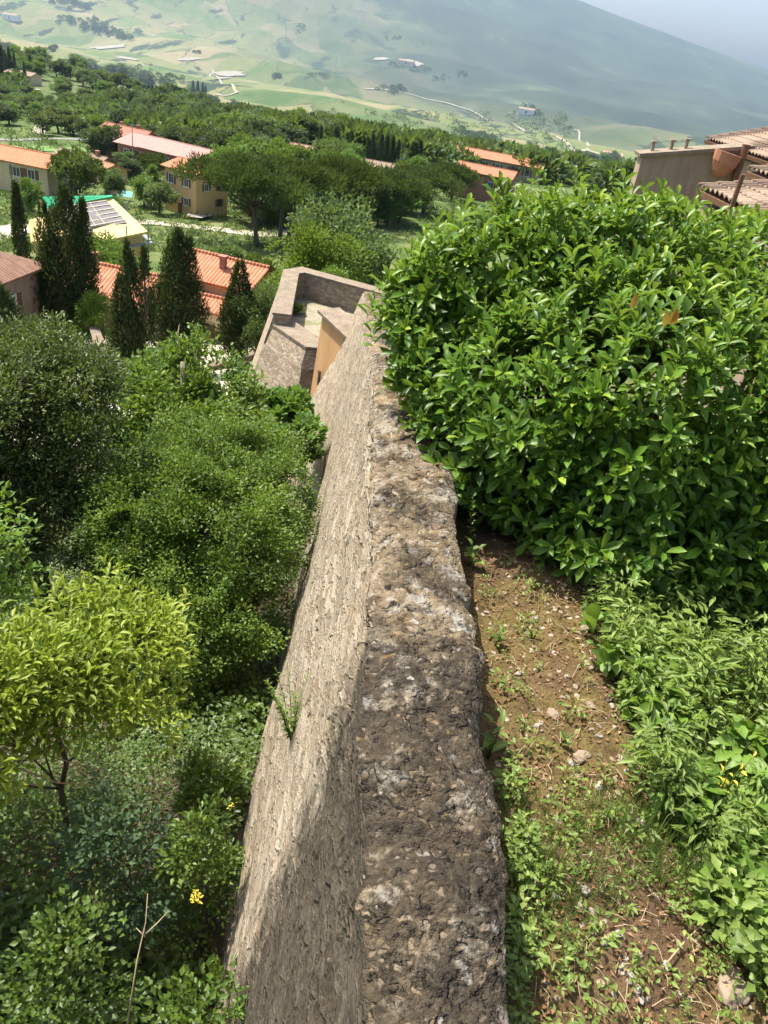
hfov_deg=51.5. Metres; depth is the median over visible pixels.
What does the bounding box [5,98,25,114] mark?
belt tree
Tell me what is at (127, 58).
bare earth
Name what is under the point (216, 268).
house
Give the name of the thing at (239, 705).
undergrowth
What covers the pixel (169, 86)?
belt tree
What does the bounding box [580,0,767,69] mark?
sky
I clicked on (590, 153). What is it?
belt tree
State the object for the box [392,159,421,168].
broadleaf tree
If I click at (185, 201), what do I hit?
window
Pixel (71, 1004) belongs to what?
shrub
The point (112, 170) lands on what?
garden tree
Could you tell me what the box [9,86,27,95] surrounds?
belt tree
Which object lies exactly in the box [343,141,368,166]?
broadleaf tree
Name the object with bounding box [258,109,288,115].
belt tree
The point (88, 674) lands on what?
young tree
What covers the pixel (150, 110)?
belt tree
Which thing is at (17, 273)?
house
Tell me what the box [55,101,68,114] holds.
belt tree
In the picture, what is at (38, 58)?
belt tree
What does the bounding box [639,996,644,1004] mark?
stone
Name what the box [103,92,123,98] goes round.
belt tree
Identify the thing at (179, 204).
door
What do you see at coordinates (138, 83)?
belt tree
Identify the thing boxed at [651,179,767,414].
lean to
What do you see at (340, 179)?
stone pine
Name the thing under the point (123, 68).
belt tree
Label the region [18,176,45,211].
broadleaf tree
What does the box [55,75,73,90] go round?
belt tree
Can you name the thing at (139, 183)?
broadleaf tree
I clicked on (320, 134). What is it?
cypress
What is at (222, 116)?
belt tree
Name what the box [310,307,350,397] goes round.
rendered hut
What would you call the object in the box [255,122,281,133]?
garden tree
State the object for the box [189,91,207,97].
belt tree
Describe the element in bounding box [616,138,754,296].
old house
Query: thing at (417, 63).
bare earth
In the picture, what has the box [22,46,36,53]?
belt tree
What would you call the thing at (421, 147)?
cypress
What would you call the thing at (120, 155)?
garden tree
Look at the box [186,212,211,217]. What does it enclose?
rubble ground
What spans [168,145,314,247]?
stone pine
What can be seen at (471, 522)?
weed
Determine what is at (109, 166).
house
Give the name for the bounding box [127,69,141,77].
belt tree
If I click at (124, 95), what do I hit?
belt tree
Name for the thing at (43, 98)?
belt tree
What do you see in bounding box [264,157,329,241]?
stone pine
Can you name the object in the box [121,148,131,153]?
window
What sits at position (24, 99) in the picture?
belt tree
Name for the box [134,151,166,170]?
stone pine
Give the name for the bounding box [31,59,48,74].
belt tree
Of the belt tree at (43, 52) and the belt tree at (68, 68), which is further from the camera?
the belt tree at (43, 52)
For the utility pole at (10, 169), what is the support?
on the terrain at (610, 82)
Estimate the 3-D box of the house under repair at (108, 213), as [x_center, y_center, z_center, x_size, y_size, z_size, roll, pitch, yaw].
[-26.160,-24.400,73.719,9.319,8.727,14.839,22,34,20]
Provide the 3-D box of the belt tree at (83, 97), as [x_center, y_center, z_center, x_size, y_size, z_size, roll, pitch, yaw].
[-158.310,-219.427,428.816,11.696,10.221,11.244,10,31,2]
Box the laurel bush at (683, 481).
[353,160,767,649]
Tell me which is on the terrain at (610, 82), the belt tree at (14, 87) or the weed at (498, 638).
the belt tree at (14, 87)
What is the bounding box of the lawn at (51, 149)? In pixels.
[15,145,90,151]
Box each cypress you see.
[0,44,3,72]
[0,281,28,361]
[3,49,8,72]
[7,46,12,67]
[9,178,32,258]
[12,52,16,68]
[22,61,26,78]
[30,179,105,344]
[102,235,160,371]
[145,225,213,365]
[191,80,194,92]
[196,80,199,91]
[210,255,260,369]
[317,125,322,143]
[331,125,340,139]
[349,130,353,142]
[364,136,369,158]
[366,133,375,159]
[375,133,384,160]
[384,134,389,161]
[389,135,395,162]
[394,139,400,162]
[405,140,419,162]
[418,138,423,158]
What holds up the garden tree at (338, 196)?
on the terrain at (610, 82)
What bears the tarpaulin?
on the terrain at (610, 82)
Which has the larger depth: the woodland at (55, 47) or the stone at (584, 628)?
the woodland at (55, 47)
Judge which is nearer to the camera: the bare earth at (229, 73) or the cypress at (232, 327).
the cypress at (232, 327)
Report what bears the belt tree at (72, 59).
on the terrain at (610, 82)
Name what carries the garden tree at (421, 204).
on the terrain at (610, 82)
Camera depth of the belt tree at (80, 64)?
606.14 m
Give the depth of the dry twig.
2.79 m
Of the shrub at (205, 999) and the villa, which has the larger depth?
the villa
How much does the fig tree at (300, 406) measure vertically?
3.576 m
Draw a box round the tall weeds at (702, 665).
[585,542,767,922]
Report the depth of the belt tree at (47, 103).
370.78 m
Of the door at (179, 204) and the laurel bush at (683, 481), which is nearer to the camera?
the laurel bush at (683, 481)
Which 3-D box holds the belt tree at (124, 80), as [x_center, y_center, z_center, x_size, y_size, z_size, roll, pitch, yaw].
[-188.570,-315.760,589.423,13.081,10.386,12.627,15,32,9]
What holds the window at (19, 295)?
in the house at (17, 273)
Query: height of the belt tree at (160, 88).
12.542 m
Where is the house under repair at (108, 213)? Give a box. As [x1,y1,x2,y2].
[29,195,152,267]
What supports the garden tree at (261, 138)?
on the terrain at (610, 82)
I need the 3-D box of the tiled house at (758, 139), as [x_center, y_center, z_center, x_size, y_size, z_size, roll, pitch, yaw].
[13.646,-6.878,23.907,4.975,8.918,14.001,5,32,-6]
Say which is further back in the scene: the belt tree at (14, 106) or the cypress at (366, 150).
the belt tree at (14, 106)
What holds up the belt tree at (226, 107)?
on the terrain at (610, 82)
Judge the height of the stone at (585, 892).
0.028 m
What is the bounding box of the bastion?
[248,267,381,422]
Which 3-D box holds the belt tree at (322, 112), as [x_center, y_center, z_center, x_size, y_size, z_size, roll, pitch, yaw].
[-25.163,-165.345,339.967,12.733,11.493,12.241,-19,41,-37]
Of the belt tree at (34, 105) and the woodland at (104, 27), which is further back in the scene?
the woodland at (104, 27)
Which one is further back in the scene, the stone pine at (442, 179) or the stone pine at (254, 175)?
the stone pine at (442, 179)
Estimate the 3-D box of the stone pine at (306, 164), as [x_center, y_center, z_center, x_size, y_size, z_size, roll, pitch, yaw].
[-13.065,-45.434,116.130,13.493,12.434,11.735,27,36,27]
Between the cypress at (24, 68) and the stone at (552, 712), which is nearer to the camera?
the stone at (552, 712)
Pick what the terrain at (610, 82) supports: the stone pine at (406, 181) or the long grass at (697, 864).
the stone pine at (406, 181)
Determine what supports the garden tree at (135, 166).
on the terrain at (610, 82)
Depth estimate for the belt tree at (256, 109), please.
409.71 m
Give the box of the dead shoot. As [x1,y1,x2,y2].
[127,893,167,1023]
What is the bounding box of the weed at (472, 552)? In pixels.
[464,538,486,566]
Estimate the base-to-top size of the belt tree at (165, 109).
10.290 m
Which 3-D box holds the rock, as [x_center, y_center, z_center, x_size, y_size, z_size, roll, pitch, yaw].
[1.193,1.626,2.707,0.118,0.093,0.162,22,34,21]
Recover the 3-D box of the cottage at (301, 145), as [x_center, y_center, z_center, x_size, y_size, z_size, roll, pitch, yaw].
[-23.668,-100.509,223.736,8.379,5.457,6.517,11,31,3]
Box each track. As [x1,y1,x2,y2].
[209,69,239,95]
[365,88,599,153]
[575,129,589,149]
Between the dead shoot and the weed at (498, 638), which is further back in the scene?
the dead shoot
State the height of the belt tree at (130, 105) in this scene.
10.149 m
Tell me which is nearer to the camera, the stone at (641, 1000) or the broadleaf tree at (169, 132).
the stone at (641, 1000)
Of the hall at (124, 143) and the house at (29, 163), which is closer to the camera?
the house at (29, 163)
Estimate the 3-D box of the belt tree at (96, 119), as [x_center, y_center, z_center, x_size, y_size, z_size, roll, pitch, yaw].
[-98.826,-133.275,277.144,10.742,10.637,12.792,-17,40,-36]
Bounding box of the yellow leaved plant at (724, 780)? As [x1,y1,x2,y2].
[714,751,756,802]
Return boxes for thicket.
[99,190,120,197]
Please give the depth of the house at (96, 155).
163.10 m
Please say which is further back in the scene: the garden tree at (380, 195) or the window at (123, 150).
the window at (123, 150)
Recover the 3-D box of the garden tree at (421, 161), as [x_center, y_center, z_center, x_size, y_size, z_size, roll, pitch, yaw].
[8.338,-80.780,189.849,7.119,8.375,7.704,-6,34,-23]
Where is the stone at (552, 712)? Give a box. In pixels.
[547,707,559,720]
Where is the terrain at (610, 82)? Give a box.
[0,0,767,1023]
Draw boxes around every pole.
[5,161,14,180]
[667,174,744,386]
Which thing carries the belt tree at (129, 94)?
on the terrain at (610, 82)
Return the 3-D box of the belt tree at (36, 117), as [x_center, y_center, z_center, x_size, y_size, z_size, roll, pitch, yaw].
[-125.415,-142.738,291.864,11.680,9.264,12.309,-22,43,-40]
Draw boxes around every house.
[0,144,73,197]
[0,251,42,349]
[51,147,120,166]
[60,251,199,339]
[94,158,130,183]
[96,121,161,159]
[160,156,227,217]
[186,247,278,325]
[435,141,545,183]
[454,160,519,204]
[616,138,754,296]
[704,127,767,180]
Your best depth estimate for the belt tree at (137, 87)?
535.78 m
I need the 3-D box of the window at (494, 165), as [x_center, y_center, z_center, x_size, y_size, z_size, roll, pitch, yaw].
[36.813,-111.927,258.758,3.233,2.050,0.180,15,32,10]
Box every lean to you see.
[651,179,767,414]
[745,164,767,179]
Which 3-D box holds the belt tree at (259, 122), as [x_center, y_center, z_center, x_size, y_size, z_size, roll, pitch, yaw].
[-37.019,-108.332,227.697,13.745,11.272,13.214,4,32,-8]
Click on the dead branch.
(22, 769)
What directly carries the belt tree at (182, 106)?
on the terrain at (610, 82)
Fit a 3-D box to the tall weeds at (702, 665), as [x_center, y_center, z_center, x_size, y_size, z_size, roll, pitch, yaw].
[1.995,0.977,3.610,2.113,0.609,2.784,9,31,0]
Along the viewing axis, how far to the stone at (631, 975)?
2.67 m
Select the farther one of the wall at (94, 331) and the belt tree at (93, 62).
the belt tree at (93, 62)
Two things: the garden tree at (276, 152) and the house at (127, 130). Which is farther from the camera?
the house at (127, 130)
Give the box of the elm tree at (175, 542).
[69,394,326,712]
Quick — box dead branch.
[0,730,104,785]
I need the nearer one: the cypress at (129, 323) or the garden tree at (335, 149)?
the cypress at (129, 323)
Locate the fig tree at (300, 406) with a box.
[242,383,329,474]
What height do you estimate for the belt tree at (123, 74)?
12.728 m
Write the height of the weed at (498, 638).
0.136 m
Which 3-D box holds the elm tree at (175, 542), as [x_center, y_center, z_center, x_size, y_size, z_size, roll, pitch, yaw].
[-2.534,0.693,11.187,3.458,3.869,5.122,9,31,0]
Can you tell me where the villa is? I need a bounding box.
[3,68,41,85]
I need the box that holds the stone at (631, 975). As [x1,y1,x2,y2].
[624,969,634,979]
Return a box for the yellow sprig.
[190,889,203,904]
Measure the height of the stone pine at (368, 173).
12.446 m
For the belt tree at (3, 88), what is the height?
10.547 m
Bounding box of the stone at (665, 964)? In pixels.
[663,960,670,971]
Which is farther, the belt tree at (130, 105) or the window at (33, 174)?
the belt tree at (130, 105)
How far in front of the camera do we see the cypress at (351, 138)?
218.23 m
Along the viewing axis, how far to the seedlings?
2.85 m
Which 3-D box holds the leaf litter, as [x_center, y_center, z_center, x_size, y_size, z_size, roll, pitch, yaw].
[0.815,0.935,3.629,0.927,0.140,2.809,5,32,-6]
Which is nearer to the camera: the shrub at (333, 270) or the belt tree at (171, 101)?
the shrub at (333, 270)
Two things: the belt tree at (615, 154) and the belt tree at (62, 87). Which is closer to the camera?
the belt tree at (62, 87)
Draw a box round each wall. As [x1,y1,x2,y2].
[89,326,110,365]
[207,351,253,369]
[212,291,508,1023]
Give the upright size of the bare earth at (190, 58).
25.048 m
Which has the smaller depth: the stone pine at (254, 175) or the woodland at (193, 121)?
the stone pine at (254, 175)
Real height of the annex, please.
4.841 m
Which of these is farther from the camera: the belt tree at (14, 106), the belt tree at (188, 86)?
the belt tree at (188, 86)
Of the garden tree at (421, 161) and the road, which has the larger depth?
the road
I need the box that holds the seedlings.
[478,555,767,1023]
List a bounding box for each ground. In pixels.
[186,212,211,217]
[381,260,767,1023]
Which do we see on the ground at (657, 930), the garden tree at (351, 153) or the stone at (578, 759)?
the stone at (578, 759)
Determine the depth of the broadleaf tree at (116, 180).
126.33 m
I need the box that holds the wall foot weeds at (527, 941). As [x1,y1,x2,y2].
[491,756,560,1023]
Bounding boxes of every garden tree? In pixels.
[100,166,124,179]
[112,151,134,162]
[117,155,145,179]
[145,163,161,181]
[222,143,256,154]
[226,138,267,155]
[227,189,275,222]
[233,122,265,136]
[233,186,280,224]
[252,135,271,147]
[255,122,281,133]
[260,124,293,144]
[260,145,288,159]
[265,196,304,221]
[283,143,313,160]
[304,187,347,223]
[312,151,340,160]
[320,137,338,145]
[320,187,357,218]
[324,142,358,154]
[330,137,348,145]
[339,147,361,161]
[348,184,373,211]
[362,186,400,225]
[374,191,406,225]
[395,191,418,222]
[399,149,426,166]
[406,154,428,167]
[408,179,434,213]
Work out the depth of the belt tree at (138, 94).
456.75 m
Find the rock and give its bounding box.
[717,967,752,1010]
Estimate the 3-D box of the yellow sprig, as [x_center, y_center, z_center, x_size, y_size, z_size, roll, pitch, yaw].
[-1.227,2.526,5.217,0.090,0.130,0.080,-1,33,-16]
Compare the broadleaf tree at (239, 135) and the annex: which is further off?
the broadleaf tree at (239, 135)
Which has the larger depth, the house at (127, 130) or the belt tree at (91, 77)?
the belt tree at (91, 77)
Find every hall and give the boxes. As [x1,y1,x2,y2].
[113,131,156,158]
[137,137,215,173]
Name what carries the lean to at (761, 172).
on the ground at (657, 930)
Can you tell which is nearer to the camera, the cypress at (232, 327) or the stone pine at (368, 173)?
the cypress at (232, 327)
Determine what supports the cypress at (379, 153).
on the terrain at (610, 82)
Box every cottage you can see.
[287,142,313,149]
[365,158,393,168]
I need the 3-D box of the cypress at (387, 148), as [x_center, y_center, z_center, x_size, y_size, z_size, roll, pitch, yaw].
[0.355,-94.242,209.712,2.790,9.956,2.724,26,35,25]
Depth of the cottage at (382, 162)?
196.21 m
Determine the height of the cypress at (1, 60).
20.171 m
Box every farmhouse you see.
[2,12,21,21]
[32,124,44,133]
[398,58,414,66]
[518,106,534,114]
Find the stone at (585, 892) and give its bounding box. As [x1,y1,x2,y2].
[581,885,590,896]
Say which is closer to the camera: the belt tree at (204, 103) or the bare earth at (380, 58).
the belt tree at (204, 103)
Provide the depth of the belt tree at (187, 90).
670.02 m
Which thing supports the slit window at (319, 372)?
in the rendered hut
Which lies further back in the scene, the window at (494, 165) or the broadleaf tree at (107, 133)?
the window at (494, 165)
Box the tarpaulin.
[117,190,132,197]
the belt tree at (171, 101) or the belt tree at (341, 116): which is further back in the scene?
the belt tree at (171, 101)
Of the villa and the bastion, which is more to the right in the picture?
the bastion
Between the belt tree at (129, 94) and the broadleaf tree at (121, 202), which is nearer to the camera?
the broadleaf tree at (121, 202)
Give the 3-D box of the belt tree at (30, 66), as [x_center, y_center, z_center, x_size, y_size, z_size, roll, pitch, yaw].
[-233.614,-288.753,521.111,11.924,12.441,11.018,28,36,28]
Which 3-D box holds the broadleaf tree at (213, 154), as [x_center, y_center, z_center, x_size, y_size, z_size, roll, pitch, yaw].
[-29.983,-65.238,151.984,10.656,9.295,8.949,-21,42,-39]
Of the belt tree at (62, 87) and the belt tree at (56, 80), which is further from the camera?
the belt tree at (56, 80)
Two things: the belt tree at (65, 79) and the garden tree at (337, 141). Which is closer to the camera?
the garden tree at (337, 141)
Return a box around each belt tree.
[0,84,10,94]
[0,84,20,91]
[0,93,15,99]
[0,101,17,123]
[1,41,13,52]
[1,100,23,124]
[2,62,22,69]
[5,88,25,94]
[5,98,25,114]
[6,45,24,54]
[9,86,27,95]
[9,92,24,98]
[15,93,39,115]
[16,55,26,60]
[21,82,35,93]
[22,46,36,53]
[22,60,34,71]
[24,108,57,134]
[25,52,46,65]
[25,101,44,114]
[28,89,42,109]
[31,54,45,67]
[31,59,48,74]
[32,94,56,109]
[34,46,55,62]
[40,104,76,132]
[41,99,56,106]
[44,58,66,76]
[48,77,66,89]
[52,82,73,96]
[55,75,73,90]
[55,91,77,100]
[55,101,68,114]
[57,114,84,135]
[61,63,80,78]
[64,52,90,67]
[71,66,91,86]
[73,116,100,141]
[75,87,93,93]
[76,62,85,68]
[80,72,103,92]
[80,94,93,99]
[83,112,112,128]
[85,58,99,69]
[92,79,112,90]
[93,90,104,94]
[94,68,110,80]
[95,107,105,116]
[101,63,119,73]
[102,107,136,122]
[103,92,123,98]
[106,101,120,109]
[108,72,123,86]
[115,62,134,78]
[116,71,129,87]
[119,101,142,108]
[120,78,134,88]
[120,92,129,99]
[125,78,146,89]
[125,89,151,101]
[125,91,132,102]
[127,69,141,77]
[128,97,150,105]
[131,85,141,89]
[132,70,155,87]
[136,103,147,111]
[143,107,159,113]
[145,103,155,107]
[146,90,163,98]
[152,85,170,95]
[152,104,163,110]
[155,91,168,101]
[159,105,182,112]
[161,82,177,89]
[164,97,178,107]
[172,93,188,102]
[174,100,193,108]
[176,86,189,92]
[176,104,190,110]
[182,100,201,106]
[186,84,200,92]
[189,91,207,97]
[199,99,211,107]
[206,93,220,103]
[209,106,224,115]
[214,110,243,122]
[221,103,254,112]
[230,108,253,115]
[233,113,277,132]
[250,107,263,113]
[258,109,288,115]
[262,115,303,137]
[276,122,309,144]
[292,106,306,112]
[295,112,325,144]
[312,117,334,138]
[315,109,331,115]
[334,112,348,119]
[433,132,450,140]
[501,143,525,150]
[584,150,597,158]
[593,151,610,159]
[608,150,621,160]
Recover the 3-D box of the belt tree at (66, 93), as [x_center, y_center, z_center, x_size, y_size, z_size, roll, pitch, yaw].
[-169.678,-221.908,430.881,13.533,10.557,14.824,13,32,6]
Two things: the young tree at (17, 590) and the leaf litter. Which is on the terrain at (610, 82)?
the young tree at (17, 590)
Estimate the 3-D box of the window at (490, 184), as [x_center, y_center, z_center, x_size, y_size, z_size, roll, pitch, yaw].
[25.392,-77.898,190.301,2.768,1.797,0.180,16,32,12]
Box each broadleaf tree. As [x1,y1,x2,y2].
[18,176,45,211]
[50,144,106,195]
[68,288,111,346]
[69,230,151,270]
[77,123,123,155]
[80,189,134,216]
[100,170,127,195]
[128,174,155,206]
[131,121,157,134]
[142,180,179,213]
[155,124,187,142]
[176,123,214,146]
[195,126,236,149]
[197,142,249,162]
[208,242,246,258]
[227,130,253,144]
[230,282,276,360]
[243,249,281,270]
[254,220,378,314]
[263,135,290,154]
[281,189,409,287]
[312,140,331,156]
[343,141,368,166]
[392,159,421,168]
[582,157,636,236]
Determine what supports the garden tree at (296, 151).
on the terrain at (610, 82)
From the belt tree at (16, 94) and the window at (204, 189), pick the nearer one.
the window at (204, 189)
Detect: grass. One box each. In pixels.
[496,610,767,1012]
[585,567,767,988]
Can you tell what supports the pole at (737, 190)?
on the ground at (657, 930)
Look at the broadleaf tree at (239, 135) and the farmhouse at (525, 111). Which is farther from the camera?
the farmhouse at (525, 111)
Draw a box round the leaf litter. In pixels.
[464,543,767,1023]
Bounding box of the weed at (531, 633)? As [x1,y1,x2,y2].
[526,625,540,638]
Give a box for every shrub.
[0,884,162,1023]
[28,578,143,666]
[30,769,187,955]
[122,953,237,1023]
[143,787,244,949]
[171,743,254,849]
[293,302,305,316]
[319,263,350,279]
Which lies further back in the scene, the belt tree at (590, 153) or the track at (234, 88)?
the track at (234, 88)
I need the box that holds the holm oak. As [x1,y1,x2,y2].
[0,305,151,623]
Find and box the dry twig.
[666,916,703,963]
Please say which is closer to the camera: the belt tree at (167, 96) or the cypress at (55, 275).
the cypress at (55, 275)
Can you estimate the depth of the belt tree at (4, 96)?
380.21 m
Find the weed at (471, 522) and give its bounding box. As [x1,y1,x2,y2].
[464,494,476,546]
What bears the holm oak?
on the terrain at (610, 82)
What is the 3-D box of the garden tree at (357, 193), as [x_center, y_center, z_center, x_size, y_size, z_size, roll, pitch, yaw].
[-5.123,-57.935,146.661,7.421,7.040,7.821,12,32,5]
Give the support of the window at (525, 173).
in the house at (488, 157)
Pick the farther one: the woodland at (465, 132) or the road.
the woodland at (465, 132)
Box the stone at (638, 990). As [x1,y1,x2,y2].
[634,984,641,993]
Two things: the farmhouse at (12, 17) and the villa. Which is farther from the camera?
the farmhouse at (12, 17)
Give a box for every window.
[0,292,23,324]
[9,166,23,177]
[23,168,38,180]
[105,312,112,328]
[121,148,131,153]
[166,172,175,183]
[182,179,190,187]
[182,197,190,206]
[202,184,210,191]
[215,199,222,206]
[317,370,320,384]
[484,181,495,190]
[492,163,502,167]
[522,169,531,176]
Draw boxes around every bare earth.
[90,44,124,48]
[117,56,137,59]
[178,57,200,59]
[212,71,244,75]
[373,57,389,59]
[407,59,423,65]
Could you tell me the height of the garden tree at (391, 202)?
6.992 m
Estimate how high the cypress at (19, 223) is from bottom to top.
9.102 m
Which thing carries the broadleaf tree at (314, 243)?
on the terrain at (610, 82)
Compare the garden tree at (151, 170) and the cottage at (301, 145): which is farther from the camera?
the cottage at (301, 145)
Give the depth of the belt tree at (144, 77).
2556.01 m
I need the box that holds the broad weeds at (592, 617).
[581,603,767,966]
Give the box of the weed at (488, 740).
[481,709,509,758]
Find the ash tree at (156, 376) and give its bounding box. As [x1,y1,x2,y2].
[74,320,290,509]
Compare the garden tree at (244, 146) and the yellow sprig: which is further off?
the garden tree at (244, 146)
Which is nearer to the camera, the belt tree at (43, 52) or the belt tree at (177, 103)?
the belt tree at (177, 103)
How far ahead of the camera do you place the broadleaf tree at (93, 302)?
38.51 m
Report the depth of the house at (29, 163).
123.84 m
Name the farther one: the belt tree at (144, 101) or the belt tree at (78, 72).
the belt tree at (78, 72)
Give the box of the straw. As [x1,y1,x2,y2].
[462,544,767,1023]
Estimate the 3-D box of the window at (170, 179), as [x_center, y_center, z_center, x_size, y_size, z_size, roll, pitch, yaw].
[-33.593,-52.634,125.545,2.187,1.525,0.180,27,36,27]
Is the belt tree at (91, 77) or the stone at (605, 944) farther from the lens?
the belt tree at (91, 77)
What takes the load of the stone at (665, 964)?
on the ground at (657, 930)
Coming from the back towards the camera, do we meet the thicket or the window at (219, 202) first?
the window at (219, 202)
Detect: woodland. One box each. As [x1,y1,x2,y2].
[47,20,305,77]
[48,0,134,39]
[56,91,499,158]
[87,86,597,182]
[133,63,184,85]
[192,50,571,139]
[374,35,535,109]
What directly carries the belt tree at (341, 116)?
on the terrain at (610, 82)
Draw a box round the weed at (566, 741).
[559,729,578,745]
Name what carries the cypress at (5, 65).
on the terrain at (610, 82)
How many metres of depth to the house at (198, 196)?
125.66 m
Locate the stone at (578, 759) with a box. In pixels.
[573,749,591,763]
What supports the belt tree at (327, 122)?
on the terrain at (610, 82)
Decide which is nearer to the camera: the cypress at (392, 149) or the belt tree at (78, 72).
the cypress at (392, 149)
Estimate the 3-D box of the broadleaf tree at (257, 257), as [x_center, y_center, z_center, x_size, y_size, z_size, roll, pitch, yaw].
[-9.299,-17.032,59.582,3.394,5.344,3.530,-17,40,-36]
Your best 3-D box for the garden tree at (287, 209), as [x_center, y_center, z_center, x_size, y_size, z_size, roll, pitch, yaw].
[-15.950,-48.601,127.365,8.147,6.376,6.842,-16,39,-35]
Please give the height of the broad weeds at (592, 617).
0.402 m
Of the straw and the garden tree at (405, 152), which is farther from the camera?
the garden tree at (405, 152)
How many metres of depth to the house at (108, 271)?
46.50 m
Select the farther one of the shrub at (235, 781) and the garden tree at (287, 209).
the garden tree at (287, 209)
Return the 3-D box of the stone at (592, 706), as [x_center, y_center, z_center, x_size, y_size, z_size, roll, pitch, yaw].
[0.963,0.900,3.708,0.048,0.023,0.047,12,32,6]
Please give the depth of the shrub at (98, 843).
5.89 m
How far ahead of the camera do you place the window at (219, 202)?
127.93 m
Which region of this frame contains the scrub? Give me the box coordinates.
[0,107,577,251]
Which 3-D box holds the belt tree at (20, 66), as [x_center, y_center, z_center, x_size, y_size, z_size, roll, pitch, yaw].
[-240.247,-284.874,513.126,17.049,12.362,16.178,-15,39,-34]
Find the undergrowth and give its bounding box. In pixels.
[0,465,309,1023]
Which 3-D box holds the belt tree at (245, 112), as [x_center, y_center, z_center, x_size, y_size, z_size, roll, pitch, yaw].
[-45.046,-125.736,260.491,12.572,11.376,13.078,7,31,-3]
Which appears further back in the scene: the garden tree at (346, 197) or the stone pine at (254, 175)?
the garden tree at (346, 197)
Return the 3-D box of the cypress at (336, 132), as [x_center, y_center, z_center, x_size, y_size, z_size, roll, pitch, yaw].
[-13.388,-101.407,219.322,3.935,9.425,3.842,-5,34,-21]
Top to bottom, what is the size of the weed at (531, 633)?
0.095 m
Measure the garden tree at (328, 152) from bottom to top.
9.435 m
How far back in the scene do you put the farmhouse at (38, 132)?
308.35 m
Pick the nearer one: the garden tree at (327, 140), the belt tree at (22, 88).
the garden tree at (327, 140)
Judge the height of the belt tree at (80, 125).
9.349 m
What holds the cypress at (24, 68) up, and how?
on the terrain at (610, 82)
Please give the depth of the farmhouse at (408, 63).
6772.00 m
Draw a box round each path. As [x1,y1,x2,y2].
[0,217,40,237]
[136,220,294,236]
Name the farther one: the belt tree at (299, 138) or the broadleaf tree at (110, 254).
the belt tree at (299, 138)
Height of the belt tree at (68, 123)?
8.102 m
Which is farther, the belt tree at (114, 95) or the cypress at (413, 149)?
the belt tree at (114, 95)
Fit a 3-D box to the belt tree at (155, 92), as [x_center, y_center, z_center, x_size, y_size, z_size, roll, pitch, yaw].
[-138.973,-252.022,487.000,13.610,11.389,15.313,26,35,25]
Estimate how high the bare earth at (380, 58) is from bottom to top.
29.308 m
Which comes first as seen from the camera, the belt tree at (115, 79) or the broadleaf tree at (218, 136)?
the broadleaf tree at (218, 136)
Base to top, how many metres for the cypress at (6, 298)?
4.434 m
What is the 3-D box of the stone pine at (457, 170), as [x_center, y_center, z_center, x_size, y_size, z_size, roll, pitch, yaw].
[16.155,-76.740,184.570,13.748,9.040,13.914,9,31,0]
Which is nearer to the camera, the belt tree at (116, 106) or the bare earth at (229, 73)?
the belt tree at (116, 106)
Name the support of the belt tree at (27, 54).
on the terrain at (610, 82)
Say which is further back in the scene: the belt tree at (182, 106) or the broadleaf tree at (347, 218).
the belt tree at (182, 106)
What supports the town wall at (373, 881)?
on the terrain at (610, 82)
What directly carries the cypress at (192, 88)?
on the terrain at (610, 82)
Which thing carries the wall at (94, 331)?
on the terrain at (610, 82)
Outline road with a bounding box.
[0,138,81,140]
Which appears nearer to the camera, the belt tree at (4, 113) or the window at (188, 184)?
the window at (188, 184)
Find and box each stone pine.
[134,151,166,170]
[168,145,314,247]
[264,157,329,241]
[266,157,352,235]
[276,155,341,240]
[304,151,396,210]
[353,163,440,222]
[400,162,467,213]
[429,160,483,199]
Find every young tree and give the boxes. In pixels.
[0,481,55,751]
[0,551,201,844]
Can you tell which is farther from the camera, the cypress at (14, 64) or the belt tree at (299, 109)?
the cypress at (14, 64)
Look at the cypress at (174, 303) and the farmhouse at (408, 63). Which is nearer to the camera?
the cypress at (174, 303)
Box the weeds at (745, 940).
[580,553,767,1012]
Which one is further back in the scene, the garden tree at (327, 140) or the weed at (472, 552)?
the garden tree at (327, 140)
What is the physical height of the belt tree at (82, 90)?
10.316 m
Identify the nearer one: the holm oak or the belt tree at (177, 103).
the holm oak
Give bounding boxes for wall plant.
[228,972,249,1023]
[264,663,309,740]
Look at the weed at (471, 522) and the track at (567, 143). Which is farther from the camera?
the track at (567, 143)
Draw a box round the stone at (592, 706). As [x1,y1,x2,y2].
[586,701,595,709]
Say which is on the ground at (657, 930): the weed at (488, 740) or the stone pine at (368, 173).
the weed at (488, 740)
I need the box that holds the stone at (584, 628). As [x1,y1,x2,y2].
[579,624,588,631]
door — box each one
[178,202,181,212]
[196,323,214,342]
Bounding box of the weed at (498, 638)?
[491,624,505,646]
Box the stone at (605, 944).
[601,936,613,946]
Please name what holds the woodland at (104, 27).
on the terrain at (610, 82)
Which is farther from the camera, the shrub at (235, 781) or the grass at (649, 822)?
the shrub at (235, 781)
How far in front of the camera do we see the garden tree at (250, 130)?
190.90 m
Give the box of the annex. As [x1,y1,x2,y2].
[194,291,234,343]

